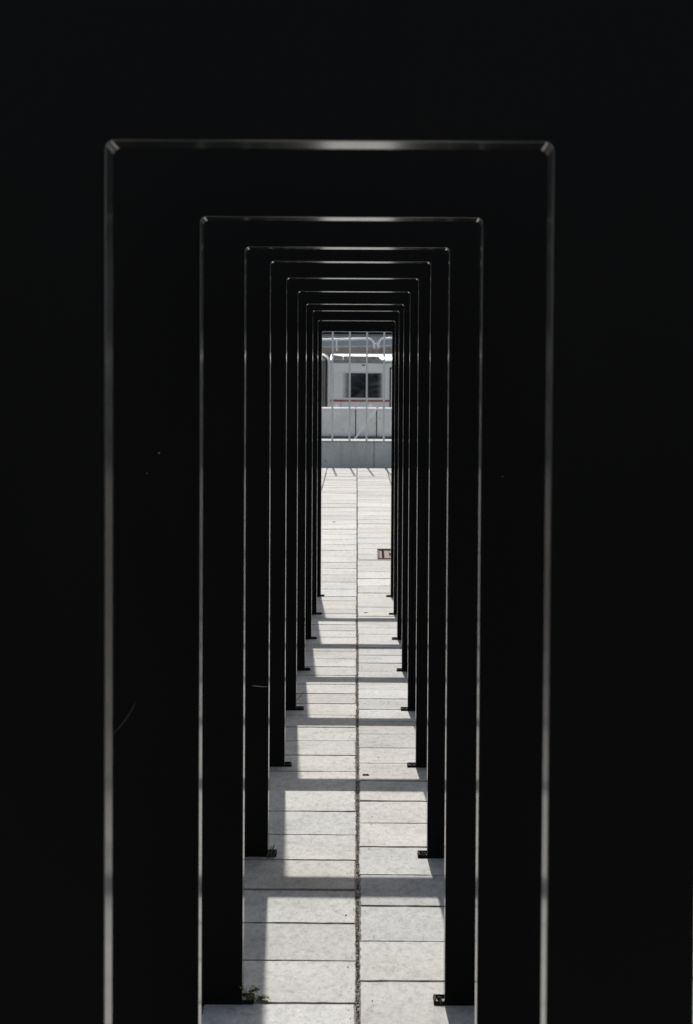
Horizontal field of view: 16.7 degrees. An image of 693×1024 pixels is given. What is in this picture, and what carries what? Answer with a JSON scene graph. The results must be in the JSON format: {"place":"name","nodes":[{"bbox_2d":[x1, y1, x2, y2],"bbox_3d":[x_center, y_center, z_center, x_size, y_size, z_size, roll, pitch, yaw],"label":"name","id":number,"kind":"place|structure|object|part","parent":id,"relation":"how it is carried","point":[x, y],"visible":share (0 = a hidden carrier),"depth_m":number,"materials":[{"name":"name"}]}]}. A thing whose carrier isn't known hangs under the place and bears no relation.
{"place":"outdoors","nodes":[
{"label":"outdoors","id":0,"kind":"place"},
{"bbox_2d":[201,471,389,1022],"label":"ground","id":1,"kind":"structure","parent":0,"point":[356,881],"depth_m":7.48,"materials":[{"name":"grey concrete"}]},
{"bbox_2d":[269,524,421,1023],"bbox_3d":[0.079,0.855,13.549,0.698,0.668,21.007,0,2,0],"label":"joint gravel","id":2,"kind":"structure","parent":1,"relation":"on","point":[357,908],"depth_m":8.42,"materials":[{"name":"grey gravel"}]},
{"bbox_2d":[201,467,474,1023],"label":"pavement","id":3,"kind":"structure","parent":0,"point":[299,905],"depth_m":8.54,"materials":[{"name":"concrete"}]},
{"bbox_2d":[239,985,259,999],"bbox_3d":[-0.264,1.315,6.437,0.058,0.052,0.038,0,2,0],"label":"weed","id":4,"kind":"object","parent":3,"relation":"on","point":[250,995],"visible":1,"depth_m":6.44,"materials":[{"name":"green plant"}]},
{"bbox_2d":[250,995,268,1001],"bbox_3d":[-0.237,1.331,6.467,0.059,0.016,0.034,0,2,0],"label":"weed","id":5,"kind":"object","parent":3,"relation":"on","point":[260,998],"visible":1,"depth_m":6.46,"materials":[{"name":"green plant"}]},
{"bbox_2d":[267,843,275,858],"bbox_3d":[-0.260,1.171,8.163,0.040,0.052,0.028,-1,3,-27],"label":"grass tuft","id":6,"kind":"object","parent":3,"relation":"on","point":[271,853],"visible":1,"depth_m":8.16,"materials":[{"name":"plant"}]},
{"bbox_2d":[112,148,547,1023],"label":"steel frame","id":7,"kind":"object","parent":3,"relation":"on","point":[168,202],"visible":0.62,"depth_m":4.63,"materials":[{"name":"black metal"}]},
{"bbox_2d":[201,220,480,1007],"bbox_3d":[-0.013,0.226,6.429,0.938,2.249,0.084,0,2,0],"label":"steel frame","id":8,"kind":"object","parent":3,"relation":"on","point":[228,245],"visible":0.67,"depth_m":6.39,"materials":[{"name":"black metal"}]},
{"bbox_2d":[0,0,692,1023],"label":"steel frame","id":9,"kind":"object","parent":3,"relation":"on","point":[592,100],"visible":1,"depth_m":2.92,"materials":[{"name":"black metal"}]},
{"bbox_2d":[244,249,448,857],"bbox_3d":[-0.001,0.080,8.170,0.938,2.249,0.086,0,2,0],"label":"steel frame","id":10,"kind":"object","parent":3,"relation":"on","point":[258,456],"visible":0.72,"depth_m":8.13,"materials":[{"name":"black metal"}]},
{"bbox_2d":[269,263,429,767],"bbox_3d":[0.011,-0.040,9.914,0.938,2.242,0.084,0,2,0],"label":"steel frame","id":11,"kind":"object","parent":3,"relation":"on","point":[282,274],"visible":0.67,"depth_m":9.87,"materials":[{"name":"black metal"}]},
{"bbox_2d":[285,279,417,710],"bbox_3d":[0.022,-0.139,11.657,0.938,2.258,0.084,0,2,0],"label":"steel frame","id":12,"kind":"object","parent":3,"relation":"on","point":[295,287],"visible":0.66,"depth_m":11.61,"materials":[{"name":"black metal"}]},
{"bbox_2d":[297,292,409,671],"bbox_3d":[0.034,-0.223,13.401,0.938,2.272,0.084,0,2,0],"label":"steel frame","id":13,"kind":"object","parent":3,"relation":"on","point":[305,299],"visible":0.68,"depth_m":13.35,"materials":[{"name":"black metal"}]},
{"bbox_2d":[305,305,403,639],"bbox_3d":[0.045,-0.321,15.145,0.938,2.298,0.084,0,2,0],"label":"steel frame","id":14,"kind":"object","parent":3,"relation":"on","point":[311,309],"visible":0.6,"depth_m":15.10,"materials":[{"name":"black metal"}]},
{"bbox_2d":[312,311,398,614],"bbox_3d":[0.057,-0.401,16.889,0.938,2.294,0.084,0,2,0],"label":"steel frame","id":15,"kind":"object","parent":3,"relation":"on","point":[318,316],"visible":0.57,"depth_m":16.84,"materials":[{"name":"black metal"}]},
{"bbox_2d":[317,321,394,596],"bbox_3d":[0.068,-0.462,18.634,0.938,2.282,0.084,0,2,0],"label":"steel frame","id":16,"kind":"object","parent":3,"relation":"on","point":[356,326],"visible":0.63,"depth_m":18.58,"materials":[{"name":"black metal"}]},
{"bbox_2d":[377,548,390,558],"bbox_3d":[0.429,0.378,21.311,0.300,0.063,0.626,0,2,0],"label":"access cover","id":17,"kind":"object","parent":3,"relation":"in","point":[382,553],"visible":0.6,"depth_m":21.32,"materials":[{"name":"metal"}]},
{"bbox_3d":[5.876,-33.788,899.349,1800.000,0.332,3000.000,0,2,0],"label":"terrain","id":18,"kind":"structure","parent":0,"visible":0},
{"bbox_2d":[322,439,390,467],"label":"boundary wall","id":19,"kind":"structure","parent":18,"relation":"on","point":[357,453],"depth_m":34.04,"materials":[{"name":"concrete"}]},
{"bbox_2d":[331,332,384,439],"bbox_3d":[0.048,-2.224,34.136,12.699,2.403,0.060,0,2,0],"label":"railing","id":20,"kind":"object","parent":19,"relation":"on","point":[366,383],"visible":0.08,"depth_m":34.14,"materials":[{"name":"metal"}]},
{"bbox_2d":[354,407,378,438],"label":"stay rod","id":21,"kind":"object","parent":20,"relation":"attached to","point":[365,423],"visible":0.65,"depth_m":51.25,"materials":[{"name":"grey metal"}]},
{"bbox_2d":[322,353,391,409],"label":"building","id":22,"kind":"structure","parent":18,"relation":"on","point":[358,381],"depth_m":59.31,"materials":[{"name":"grey concrete"}]},
{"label":"window","id":23,"kind":"part","parent":22,"relation":"part of","materials":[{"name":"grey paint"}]},
{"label":"door","id":24,"kind":"part","parent":22,"relation":"part of","materials":[{"name":"black metal"}]},
{"bbox_2d":[322,407,391,443],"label":"concrete barrier","id":25,"kind":"object","parent":18,"relation":"on","point":[357,423],"visible":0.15,"depth_m":51.96,"materials":[{"name":"grey concrete"}]},
{"bbox_2d":[322,332,391,347],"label":"office building","id":26,"kind":"structure","parent":18,"relation":"on","point":[375,336],"depth_m":91.81,"materials":[{"name":"grey glass"}]},
{"bbox_2d":[322,332,391,335],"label":"window","id":27,"kind":"structure","parent":26,"relation":"in","point":[324,333],"depth_m":91.88,"materials":[{"name":"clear glass"}]},
{"bbox_2d":[322,347,391,406],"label":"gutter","id":28,"kind":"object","parent":18,"relation":"on","point":[340,350],"depth_m":74.86,"materials":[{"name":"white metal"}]},
{"bbox_2d":[322,337,391,350],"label":"handrail","id":29,"kind":"object","parent":28,"relation":"attached to","point":[370,339],"visible":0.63,"depth_m":74.72,"materials":[{"name":"grey metal"}]}
]}

